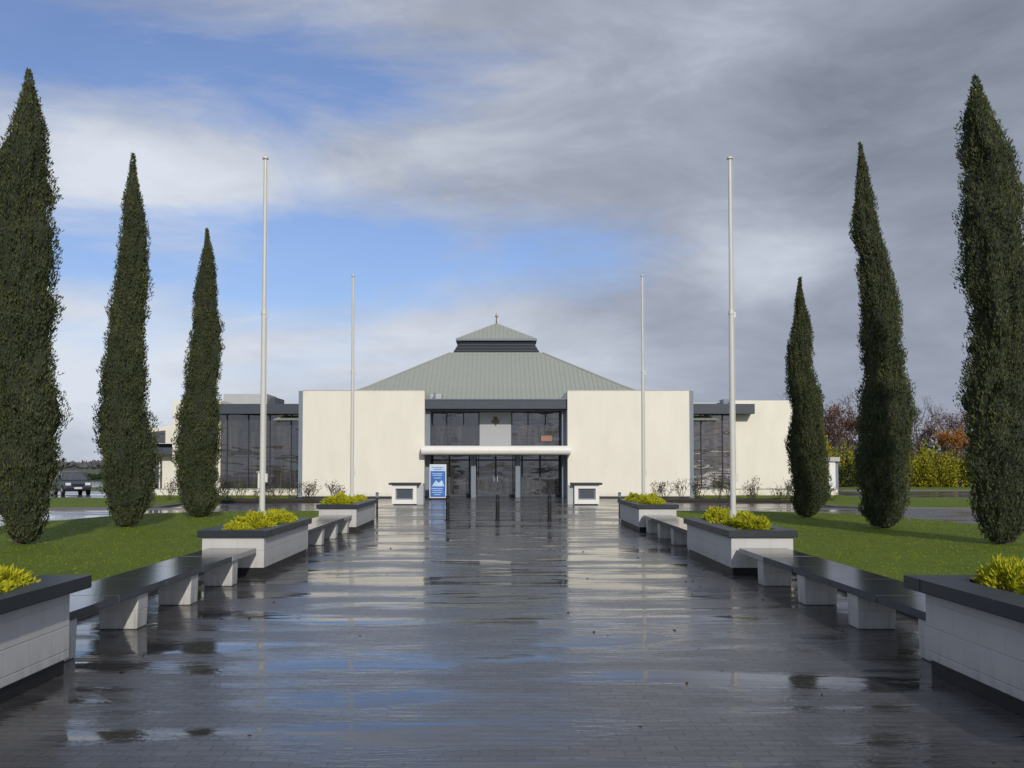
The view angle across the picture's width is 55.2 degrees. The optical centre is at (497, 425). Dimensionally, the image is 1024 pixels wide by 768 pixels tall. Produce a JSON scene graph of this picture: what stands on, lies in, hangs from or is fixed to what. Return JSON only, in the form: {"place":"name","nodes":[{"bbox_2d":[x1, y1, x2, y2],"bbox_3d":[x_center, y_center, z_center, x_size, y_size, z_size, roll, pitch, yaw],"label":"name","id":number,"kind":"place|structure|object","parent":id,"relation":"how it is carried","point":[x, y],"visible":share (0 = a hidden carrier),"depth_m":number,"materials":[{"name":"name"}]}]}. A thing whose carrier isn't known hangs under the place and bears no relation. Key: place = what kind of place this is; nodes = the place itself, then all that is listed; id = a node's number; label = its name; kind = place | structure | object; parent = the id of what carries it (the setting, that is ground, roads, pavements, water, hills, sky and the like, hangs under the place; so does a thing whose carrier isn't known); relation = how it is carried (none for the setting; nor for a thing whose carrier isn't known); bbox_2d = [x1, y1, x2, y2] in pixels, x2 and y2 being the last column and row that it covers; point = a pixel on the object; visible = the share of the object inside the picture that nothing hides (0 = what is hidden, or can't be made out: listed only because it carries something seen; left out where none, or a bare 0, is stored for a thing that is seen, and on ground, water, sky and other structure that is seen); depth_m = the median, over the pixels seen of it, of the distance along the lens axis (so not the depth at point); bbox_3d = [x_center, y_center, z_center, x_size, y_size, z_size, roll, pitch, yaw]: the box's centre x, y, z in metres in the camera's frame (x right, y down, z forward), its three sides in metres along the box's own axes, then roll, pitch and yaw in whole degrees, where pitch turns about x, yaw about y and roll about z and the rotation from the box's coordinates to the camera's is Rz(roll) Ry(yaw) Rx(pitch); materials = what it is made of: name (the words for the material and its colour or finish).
{"place":"outdoors","nodes":[
{"label":"outdoors","id":0,"kind":"place"},
{"bbox_2d":[51,487,102,490],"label":"lawn","id":1,"kind":"structure","parent":0,"point":[94,489],"depth_m":66.97,"materials":[{"name":"plant"}]},
{"bbox_2d":[48,498,182,508],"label":"lawn","id":2,"kind":"structure","parent":0,"point":[78,503],"depth_m":42.63,"materials":[{"name":"plant"}]},
{"bbox_2d":[0,510,318,619],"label":"lawn","id":3,"kind":"structure","parent":0,"point":[98,548],"depth_m":20.65,"materials":[{"name":"plant"}]},
{"bbox_2d":[0,67,72,544],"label":"cypress tree","id":4,"kind":"object","parent":3,"relation":"on","point":[31,415],"visible":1,"depth_m":20.55,"materials":[{"name":"green plant"}]},
{"bbox_2d":[91,152,164,526],"bbox_3d":[-10.169,-2.384,26.859,1.768,10.420,1.720,-1,-3,24],"label":"cypress tree","id":5,"kind":"object","parent":3,"relation":"on","point":[126,445],"visible":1,"depth_m":26.55,"materials":[{"name":"green plant"}]},
{"bbox_2d":[169,227,224,516],"bbox_3d":[-9.684,-1.726,31.701,1.692,9.493,1.678,1,-3,-27],"label":"cypress tree","id":6,"kind":"object","parent":3,"relation":"on","point":[197,451],"visible":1,"depth_m":31.35,"materials":[{"name":"green plant"}]},
{"bbox_2d":[172,400,232,488],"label":"side bay end wall","id":7,"kind":"structure","parent":0,"point":[175,403],"depth_m":56.13,"materials":[{"name":"beige paint"}]},
{"bbox_2d":[151,495,299,497],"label":"lawn","id":8,"kind":"structure","parent":0,"point":[231,496],"depth_m":52.10,"materials":[{"name":"plant"}]},
{"bbox_2d":[218,404,298,414],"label":"side bay fascia","id":9,"kind":"structure","parent":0,"point":[254,409],"depth_m":55.28,"materials":[{"name":"grey metal"}]},
{"bbox_2d":[220,415,298,487],"bbox_3d":[-13.175,2.169,67.968,5.320,4.620,24.000,0,-2,0],"label":"side bay","id":10,"kind":"object","parent":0,"point":[237,442],"visible":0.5,"depth_m":55.99,"materials":[{"name":"grey glass"}]},
{"bbox_2d":[221,415,297,488],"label":"side bay frames","id":11,"kind":"structure","parent":10,"relation":"attached to","point":[248,456],"depth_m":55.90,"materials":[{"name":"grey metal"}]},
{"bbox_2d":[256,471,266,495],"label":"gate pillar","id":12,"kind":"structure","parent":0,"point":[258,472],"depth_m":53.72,"materials":[{"name":"white paint"}]},
{"bbox_2d":[425,399,566,411],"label":"roof beam","id":13,"kind":"structure","parent":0,"point":[495,405],"depth_m":51.84,"materials":[{"name":"black metal"}]},
{"bbox_2d":[434,455,560,496],"bbox_3d":[-0.085,2.752,53.563,7.040,2.260,0.060,0,-2,0],"label":"door glazing","id":14,"kind":"structure","parent":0,"point":[459,477],"depth_m":53.53,"materials":[{"name":"glass"}]},
{"bbox_2d":[0,497,1023,767],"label":"paved forecourt","id":15,"kind":"structure","parent":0,"point":[426,635],"depth_m":8.31,"materials":[{"name":"grey stone"}]},
{"bbox_2d":[0,563,91,703],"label":"planter","id":16,"kind":"object","parent":15,"relation":"on","point":[34,630],"visible":1,"depth_m":7.62,"materials":[{"name":"stone"}]},
{"bbox_2d":[64,548,255,661],"bbox_3d":[-4.150,1.998,11.859,0.740,0.441,6.956,0,-2,0],"label":"bench","id":17,"kind":"object","parent":15,"relation":"on","point":[118,601],"visible":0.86,"depth_m":11.29,"materials":[{"name":"concrete"}]},
{"bbox_2d":[197,508,311,574],"bbox_3d":[-4.170,1.924,17.237,1.100,1.021,3.720,0,-2,0],"label":"planter","id":18,"kind":"object","parent":15,"relation":"on","point":[276,538],"visible":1,"depth_m":15.94,"materials":[{"name":"concrete"}]},
{"bbox_2d":[258,156,268,515],"bbox_3d":[-4.098,-1.462,17.174,0.144,6.600,0.140,2,-3,-43],"label":"flagpole","id":19,"kind":"object","parent":18,"relation":"on","point":[263,474],"visible":0.84,"depth_m":17.13,"materials":[{"name":"metal"}]},
{"bbox_2d":[218,498,324,501],"bbox_3d":[-10.350,3.585,47.019,6.700,0.110,2.650,0,-2,0],"label":"rose bed","id":20,"kind":"object","parent":15,"relation":"on","point":[272,500],"visible":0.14,"depth_m":45.70,"materials":[{"name":"soil"}]},
{"bbox_2d":[158,478,345,499],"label":"rose bushes","id":21,"kind":"object","parent":20,"relation":"on","point":[266,490],"visible":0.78,"depth_m":47.23,"materials":[{"name":"brown plant"}]},
{"bbox_2d":[306,515,351,551],"bbox_3d":[-4.150,2.416,22.271,0.740,0.441,6.316,0,-2,0],"label":"bench","id":22,"kind":"object","parent":15,"relation":"on","point":[321,528],"visible":0.58,"depth_m":23.06,"materials":[{"name":"concrete"}]},
{"bbox_2d":[316,491,377,531],"bbox_3d":[-4.174,2.318,27.529,1.108,1.059,4.120,0,-2,0],"label":"planter","id":23,"kind":"object","parent":15,"relation":"on","point":[360,509],"visible":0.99,"depth_m":25.83,"materials":[{"name":"concrete"}]},
{"bbox_2d":[349,275,354,496],"bbox_3d":[-4.098,-1.016,27.665,0.144,6.550,0.140,2,-3,-43],"label":"flagpole","id":24,"kind":"object","parent":23,"relation":"on","point":[352,475],"visible":0.92,"depth_m":27.61,"materials":[{"name":"metal"}]},
{"bbox_2d":[302,391,430,497],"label":"front wing","id":25,"kind":"structure","parent":15,"relation":"on","point":[389,434],"depth_m":51.51,"materials":[{"name":"beige paint"}]},
{"bbox_2d":[298,391,302,496],"bbox_3d":[-10.387,1.055,53.811,0.236,5.610,4.380,0,-2,0],"label":"corner fin","id":26,"kind":"object","parent":25,"relation":"attached to","point":[300,429],"visible":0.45,"depth_m":51.63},
{"bbox_2d":[303,390,424,390],"bbox_3d":[-7.055,-1.856,51.734,6.440,0.038,0.265,0,-2,0],"label":"wing cap","id":27,"kind":"object","parent":25,"relation":"on","point":[364,390],"visible":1,"depth_m":51.60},
{"bbox_2d":[376,492,378,516],"bbox_3d":[-4.050,2.654,32.920,0.116,0.822,0.116,0,-2,0],"label":"bollard light","id":28,"kind":"object","parent":15,"relation":"on","point":[377,494],"visible":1,"depth_m":32.89,"materials":[{"name":"black metal"}]},
{"bbox_2d":[389,482,424,504],"bbox_3d":[-3.995,2.993,43.115,1.490,0.960,1.040,0,-2,0],"label":"bin enclosure","id":29,"kind":"object","parent":15,"relation":"on","point":[408,493],"visible":1,"depth_m":42.79,"materials":[{"name":"white paint"}]},
{"bbox_2d":[426,411,431,497],"bbox_3d":[-3.724,1.536,53.081,0.237,4.670,1.600,0,-2,0],"label":"recess jamb","id":30,"kind":"object","parent":15,"relation":"on","point":[428,434],"visible":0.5,"depth_m":52.31,"materials":[{"name":"grey paint"}]},
{"bbox_2d":[429,464,445,499],"bbox_3d":[-3.000,2.833,49.226,0.900,1.770,0.500,0,-2,0],"label":"poster sign","id":31,"kind":"object","parent":15,"relation":"on","point":[437,480],"visible":0.92,"depth_m":49.19,"materials":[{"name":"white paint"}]},
{"bbox_2d":[445,495,449,520],"bbox_3d":[-1.570,2.580,30.821,0.189,0.802,0.189,0,-2,0],"label":"bollard","id":32,"kind":"object","parent":15,"relation":"on","point":[447,507],"visible":1,"depth_m":30.77,"materials":[{"name":"black metal"}]},
{"bbox_2d":[471,455,519,497],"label":"entrance columns","id":33,"kind":"structure","parent":15,"relation":"on","point":[473,476],"depth_m":52.13,"materials":[{"name":"white metal"}]},
{"bbox_2d":[421,446,570,454],"bbox_3d":[-0.085,1.335,52.313,7.760,0.470,3.150,0,-2,0],"label":"entrance canopy","id":34,"kind":"object","parent":15,"relation":"on","point":[495,450],"visible":0.92,"depth_m":50.77,"materials":[{"name":"white metal"}]},
{"bbox_2d":[433,412,558,445],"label":"glazing","id":35,"kind":"structure","parent":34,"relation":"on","point":[519,428],"depth_m":53.64,"materials":[{"name":"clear glass"}]},
{"bbox_2d":[432,455,559,496],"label":"door frames","id":36,"kind":"structure","parent":34,"relation":"attached to","point":[501,495],"depth_m":53.45,"materials":[{"name":"black metal"}]},
{"bbox_2d":[432,412,559,445],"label":"mullions","id":37,"kind":"object","parent":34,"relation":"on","point":[511,428],"visible":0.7,"depth_m":53.54,"materials":[{"name":"metal"}]},
{"bbox_2d":[480,412,510,445],"bbox_3d":[-0.125,0.187,53.486,1.720,1.820,0.100,0,-2,0],"label":"crest panel","id":38,"kind":"object","parent":37,"relation":"attached to","point":[492,434],"visible":1,"depth_m":53.44,"materials":[{"name":"white paint"}]},
{"bbox_2d":[492,417,498,425],"bbox_3d":[-0.115,-0.246,53.423,0.440,0.480,0.050,0,-2,0],"label":"crest emblem","id":39,"kind":"object","parent":38,"relation":"attached to","point":[495,421],"visible":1,"depth_m":53.41,"materials":[{"name":"black metal"}]},
{"bbox_2d":[541,436,551,440],"bbox_3d":[2.665,0.696,53.465,0.600,0.300,0.060,0,-2,0],"label":"notice panel","id":40,"kind":"object","parent":37,"relation":"attached to","point":[546,438],"visible":1,"depth_m":53.44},
{"bbox_2d":[495,495,499,520],"bbox_3d":[0.000,2.580,30.821,0.189,0.802,0.189,0,-2,0],"label":"bollard","id":41,"kind":"object","parent":15,"relation":"on","point":[497,507],"visible":1,"depth_m":30.77,"materials":[{"name":"black metal"}]},
{"bbox_2d":[0,532,1018,767],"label":"fallen leaves","id":42,"kind":"object","parent":15,"relation":"on","point":[423,561],"visible":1,"depth_m":8.67,"materials":[{"name":"brown plant"}]},
{"bbox_2d":[547,495,551,520],"bbox_3d":[1.630,2.580,30.821,0.189,0.802,0.189,0,-2,0],"label":"bollard","id":43,"kind":"object","parent":15,"relation":"on","point":[548,507],"visible":1,"depth_m":30.77,"materials":[{"name":"black metal"}]},
{"bbox_2d":[560,411,566,497],"bbox_3d":[3.554,1.536,53.081,0.237,4.670,1.600,0,-2,0],"label":"recess jamb","id":44,"kind":"object","parent":15,"relation":"on","point":[563,478],"visible":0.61,"depth_m":52.32,"materials":[{"name":"grey paint"}]},
{"bbox_2d":[567,482,601,504],"bbox_3d":[3.815,2.993,43.115,1.490,0.960,1.040,0,-2,0],"label":"bin enclosure","id":45,"kind":"object","parent":15,"relation":"on","point":[582,493],"visible":1,"depth_m":42.74,"materials":[{"name":"white paint"}]},
{"bbox_2d":[618,492,620,516],"bbox_3d":[4.100,2.654,32.920,0.116,0.822,0.116,0,-2,0],"label":"bollard light","id":46,"kind":"object","parent":15,"relation":"on","point":[619,494],"visible":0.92,"depth_m":32.89,"materials":[{"name":"black metal"}]},
{"bbox_2d":[560,391,689,497],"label":"front wing","id":47,"kind":"structure","parent":15,"relation":"on","point":[603,434],"depth_m":51.51,"materials":[{"name":"beige paint"}]},
{"bbox_2d":[567,390,688,390],"bbox_3d":[6.885,-1.856,51.734,6.440,0.038,0.265,0,-2,0],"label":"wing cap","id":48,"kind":"object","parent":47,"relation":"on","point":[627,390],"visible":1,"depth_m":51.60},
{"bbox_2d":[689,391,693,496],"bbox_3d":[10.217,1.055,53.811,0.236,5.610,4.380,0,-2,0],"label":"corner fin","id":49,"kind":"object","parent":47,"relation":"attached to","point":[691,425],"visible":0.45,"depth_m":51.63,"materials":[{"name":"grey metal"}]},
{"bbox_2d":[617,491,678,531],"bbox_3d":[4.163,2.348,27.528,1.114,1.000,4.120,0,-2,0],"label":"planter","id":50,"kind":"object","parent":15,"relation":"on","point":[635,508],"visible":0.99,"depth_m":25.97,"materials":[{"name":"concrete"}]},
{"bbox_2d":[640,275,646,495],"bbox_3d":[4.102,-1.016,27.665,0.144,6.550,0.140,2,-3,-43],"label":"flagpole","id":51,"kind":"object","parent":50,"relation":"on","point":[644,472],"visible":0.93,"depth_m":27.62,"materials":[{"name":"metal"}]},
{"bbox_2d":[643,515,688,551],"bbox_3d":[4.150,2.416,22.271,0.740,0.441,6.316,0,-2,0],"label":"bench","id":52,"kind":"object","parent":15,"relation":"on","point":[673,528],"visible":0.64,"depth_m":23.06,"materials":[{"name":"concrete"}]},
{"bbox_2d":[661,498,790,501],"bbox_3d":[10.350,3.585,47.019,6.700,0.110,2.650,0,-2,0],"label":"rose bed","id":53,"kind":"object","parent":15,"relation":"on","point":[721,500],"visible":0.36,"depth_m":45.70,"materials":[{"name":"soil"}]},
{"bbox_2d":[650,476,841,500],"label":"rose bushes","id":54,"kind":"object","parent":53,"relation":"on","point":[695,491],"visible":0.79,"depth_m":46.87,"materials":[{"name":"brown plant"}]},
{"bbox_2d":[683,505,797,574],"bbox_3d":[4.170,1.939,17.236,1.100,0.991,3.720,0,-2,0],"label":"planter","id":55,"kind":"object","parent":15,"relation":"on","point":[717,538],"visible":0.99,"depth_m":15.89,"materials":[{"name":"concrete"}]},
{"bbox_2d":[727,156,737,520],"bbox_3d":[4.102,-1.462,17.174,0.144,6.600,0.140,2,-3,-43],"label":"flagpole","id":56,"kind":"object","parent":55,"relation":"on","point":[732,417],"visible":0.92,"depth_m":17.13,"materials":[{"name":"metal"}]},
{"bbox_2d":[739,548,930,661],"bbox_3d":[4.150,1.998,11.859,0.740,0.441,6.956,0,-2,0],"label":"bench","id":57,"kind":"object","parent":15,"relation":"on","point":[876,601],"visible":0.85,"depth_m":11.26,"materials":[{"name":"concrete"}]},
{"bbox_2d":[903,553,1023,716],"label":"planter","id":58,"kind":"object","parent":15,"relation":"on","point":[975,634],"visible":1,"depth_m":7.44,"materials":[{"name":"stone"}]},
{"bbox_2d":[0,482,1023,619],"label":"asphalt road","id":59,"kind":"structure","parent":0,"point":[959,515],"depth_m":38.45,"materials":[{"name":"grey asphalt"}]},
{"bbox_2d":[53,472,91,494],"bbox_3d":[-25.295,3.416,58.203,1.754,1.338,3.750,2,-3,-34],"label":"parked car","id":60,"kind":"object","parent":59,"relation":"on","point":[80,482],"visible":0.84,"depth_m":57.18,"materials":[{"name":"paint"}]},
{"bbox_2d":[149,424,172,493],"bbox_3d":[-19.835,2.052,61.067,2.530,4.300,9.800,0,-2,0],"label":"annex","id":61,"kind":"object","parent":59,"relation":"on","point":[164,438],"visible":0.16,"depth_m":57.21,"materials":[{"name":"white paint"}]},
{"bbox_2d":[155,489,297,494],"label":"white wall","id":62,"kind":"structure","parent":59,"relation":"on","point":[249,492],"depth_m":54.20,"materials":[{"name":"white paint"}]},
{"bbox_2d":[696,489,837,494],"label":"white wall","id":63,"kind":"structure","parent":59,"relation":"on","point":[760,492],"depth_m":54.20,"materials":[{"name":"white paint"}]},
{"bbox_2d":[823,407,849,456],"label":"autumn tree","id":64,"kind":"object","parent":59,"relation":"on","point":[829,434],"visible":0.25,"depth_m":83.37,"materials":[{"name":"brown plant"}]},
{"bbox_2d":[827,381,861,483],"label":"autumn tree","id":65,"kind":"object","parent":59,"relation":"on","point":[846,436],"visible":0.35,"depth_m":87.87,"materials":[{"name":"brown plant"}]},
{"bbox_2d":[910,411,950,452],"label":"autumn tree","id":66,"kind":"object","parent":59,"relation":"on","point":[929,432],"visible":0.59,"depth_m":84.56,"materials":[{"name":"brown plant"}]},
{"bbox_2d":[910,397,950,455],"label":"autumn tree","id":67,"kind":"object","parent":59,"relation":"on","point":[930,409],"visible":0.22,"depth_m":92.74,"materials":[{"name":"brown plant"}]},
{"bbox_2d":[923,403,964,459],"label":"autumn tree","id":68,"kind":"object","parent":59,"relation":"on","point":[945,422],"visible":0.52,"depth_m":95.82,"materials":[{"name":"brown plant"}]},
{"bbox_2d":[933,426,969,459],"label":"autumn tree","id":69,"kind":"object","parent":59,"relation":"on","point":[945,441],"visible":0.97,"depth_m":81.93,"materials":[{"name":"orange plant"}]},
{"bbox_2d":[937,406,972,459],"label":"autumn tree","id":70,"kind":"object","parent":59,"relation":"on","point":[958,422],"visible":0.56,"depth_m":89.79,"materials":[{"name":"brown plant"}]},
{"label":"side bay","id":71,"kind":"object","parent":59,"relation":"on","visible":0},
{"bbox_2d":[224,393,728,403],"bbox_3d":[-1.200,-1.421,56.823,30.400,1.100,8.560,0,-2,0],"label":"roof plant box","id":72,"kind":"object","parent":71,"relation":"on","point":[244,398],"visible":0.29,"depth_m":58.61,"materials":[{"name":"grey metal"}]},
{"bbox_2d":[276,353,716,420],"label":"roof","id":73,"kind":"structure","parent":71,"relation":"on","point":[496,376],"depth_m":61.34,"materials":[{"name":"metal"}]},
{"bbox_2d":[450,341,541,352],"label":"cupola base","id":74,"kind":"object","parent":73,"relation":"on","point":[496,347],"visible":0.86,"depth_m":65.54,"materials":[{"name":"black metal"}]},
{"bbox_2d":[273,352,718,420],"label":"hip caps","id":75,"kind":"object","parent":73,"relation":"attached to","point":[542,352],"visible":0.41,"depth_m":61.67,"materials":[{"name":"grey metal"}]},
{"bbox_2d":[456,323,536,344],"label":"cupola roof","id":76,"kind":"structure","parent":73,"relation":"on","point":[496,332],"depth_m":66.11,"materials":[{"name":"grey metal"}]},
{"bbox_2d":[0,0,1023,462],"label":"sky","id":77,"kind":"structure","parent":0,"point":[526,162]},
{"bbox_2d":[59,465,965,481],"bbox_3d":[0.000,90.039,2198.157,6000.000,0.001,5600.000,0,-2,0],"label":"ground","id":78,"kind":"structure","parent":0,"point":[92,471],"depth_m":263.14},
{"bbox_2d":[57,457,104,468],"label":"distant tree row","id":79,"kind":"object","parent":78,"relation":"on","point":[92,464],"visible":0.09,"depth_m":414.86,"materials":[{"name":"plant"}]},
{"bbox_2d":[85,473,102,480],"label":"roadside shrubs","id":80,"kind":"object","parent":78,"relation":"on","point":[96,476],"visible":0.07,"depth_m":110.58,"materials":[{"name":"green plant"}]},
{"bbox_2d":[821,399,860,485],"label":"autumn tree","id":81,"kind":"object","parent":78,"relation":"on","point":[832,416],"visible":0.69,"depth_m":79.70,"materials":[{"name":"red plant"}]},
{"bbox_2d":[824,432,859,486],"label":"golden hedge","id":82,"kind":"object","parent":78,"relation":"on","point":[849,454],"visible":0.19,"depth_m":79.50,"materials":[{"name":"yellow plant"}]},
{"bbox_2d":[827,433,971,470],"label":"distant tree row","id":83,"kind":"object","parent":78,"relation":"on","point":[931,444],"visible":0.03,"depth_m":194.71,"materials":[{"name":"plant"}]},
{"bbox_2d":[838,455,966,486],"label":"dark shrubs","id":84,"kind":"object","parent":78,"relation":"on","point":[846,482],"visible":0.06,"depth_m":78.68,"materials":[{"name":"plant"}]},
{"bbox_2d":[905,437,972,486],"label":"golden hedge","id":85,"kind":"object","parent":78,"relation":"on","point":[928,466],"visible":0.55,"depth_m":75.13,"materials":[{"name":"yellow plant"}]},
{"bbox_2d":[693,415,729,487],"bbox_3d":[11.930,2.169,67.968,3.170,4.620,24.000,0,-2,0],"label":"side bay","id":86,"kind":"object","parent":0,"point":[711,446],"visible":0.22,"depth_m":55.99,"materials":[{"name":"grey glass"}]},
{"bbox_2d":[694,415,729,488],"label":"side bay frames","id":87,"kind":"structure","parent":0,"point":[701,456],"depth_m":55.90,"materials":[{"name":"grey metal"}]},
{"bbox_2d":[693,404,754,414],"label":"side bay fascia","id":88,"kind":"structure","parent":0,"point":[721,409],"depth_m":55.28,"materials":[{"name":"grey metal"}]},
{"bbox_2d":[735,400,792,488],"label":"side bay end wall","id":89,"kind":"structure","parent":0,"point":[761,450],"depth_m":56.10,"materials":[{"name":"beige paint"}]},
{"bbox_2d":[694,495,861,498],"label":"lawn","id":90,"kind":"structure","parent":0,"point":[757,496],"depth_m":52.10,"materials":[{"name":"plant"}]},
{"bbox_2d":[824,457,839,493],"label":"gate pillar","id":91,"kind":"structure","parent":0,"point":[833,468],"depth_m":56.24,"materials":[{"name":"white paint"}]},
{"bbox_2d":[676,510,1023,618],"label":"lawn","id":92,"kind":"structure","parent":0,"point":[910,546],"depth_m":20.65,"materials":[{"name":"plant"}]},
{"bbox_2d":[784,276,833,516],"bbox_3d":[10.047,-0.919,31.689,1.462,7.880,1.370,0,-2,0],"label":"cypress tree","id":93,"kind":"object","parent":92,"relation":"on","point":[806,444],"visible":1,"depth_m":31.39,"materials":[{"name":"green plant"}]},
{"bbox_2d":[848,142,921,527],"bbox_3d":[10.348,-2.470,26.316,1.718,10.548,1.841,1,-3,-25],"label":"cypress tree","id":94,"kind":"object","parent":92,"relation":"on","point":[886,415],"visible":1,"depth_m":25.95,"materials":[{"name":"green plant"}]},
{"bbox_2d":[950,74,1023,544],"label":"cypress tree","id":95,"kind":"object","parent":92,"relation":"on","point":[991,261],"visible":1,"depth_m":20.53,"materials":[{"name":"green plant"}]},
{"bbox_2d":[783,497,971,508],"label":"lawn","id":96,"kind":"structure","parent":0,"point":[939,503],"depth_m":42.63,"materials":[{"name":"plant"}]},
{"bbox_2d":[839,487,970,490],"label":"lawn","id":97,"kind":"structure","parent":0,"point":[920,489],"depth_m":66.97,"materials":[{"name":"plant"}]}
]}

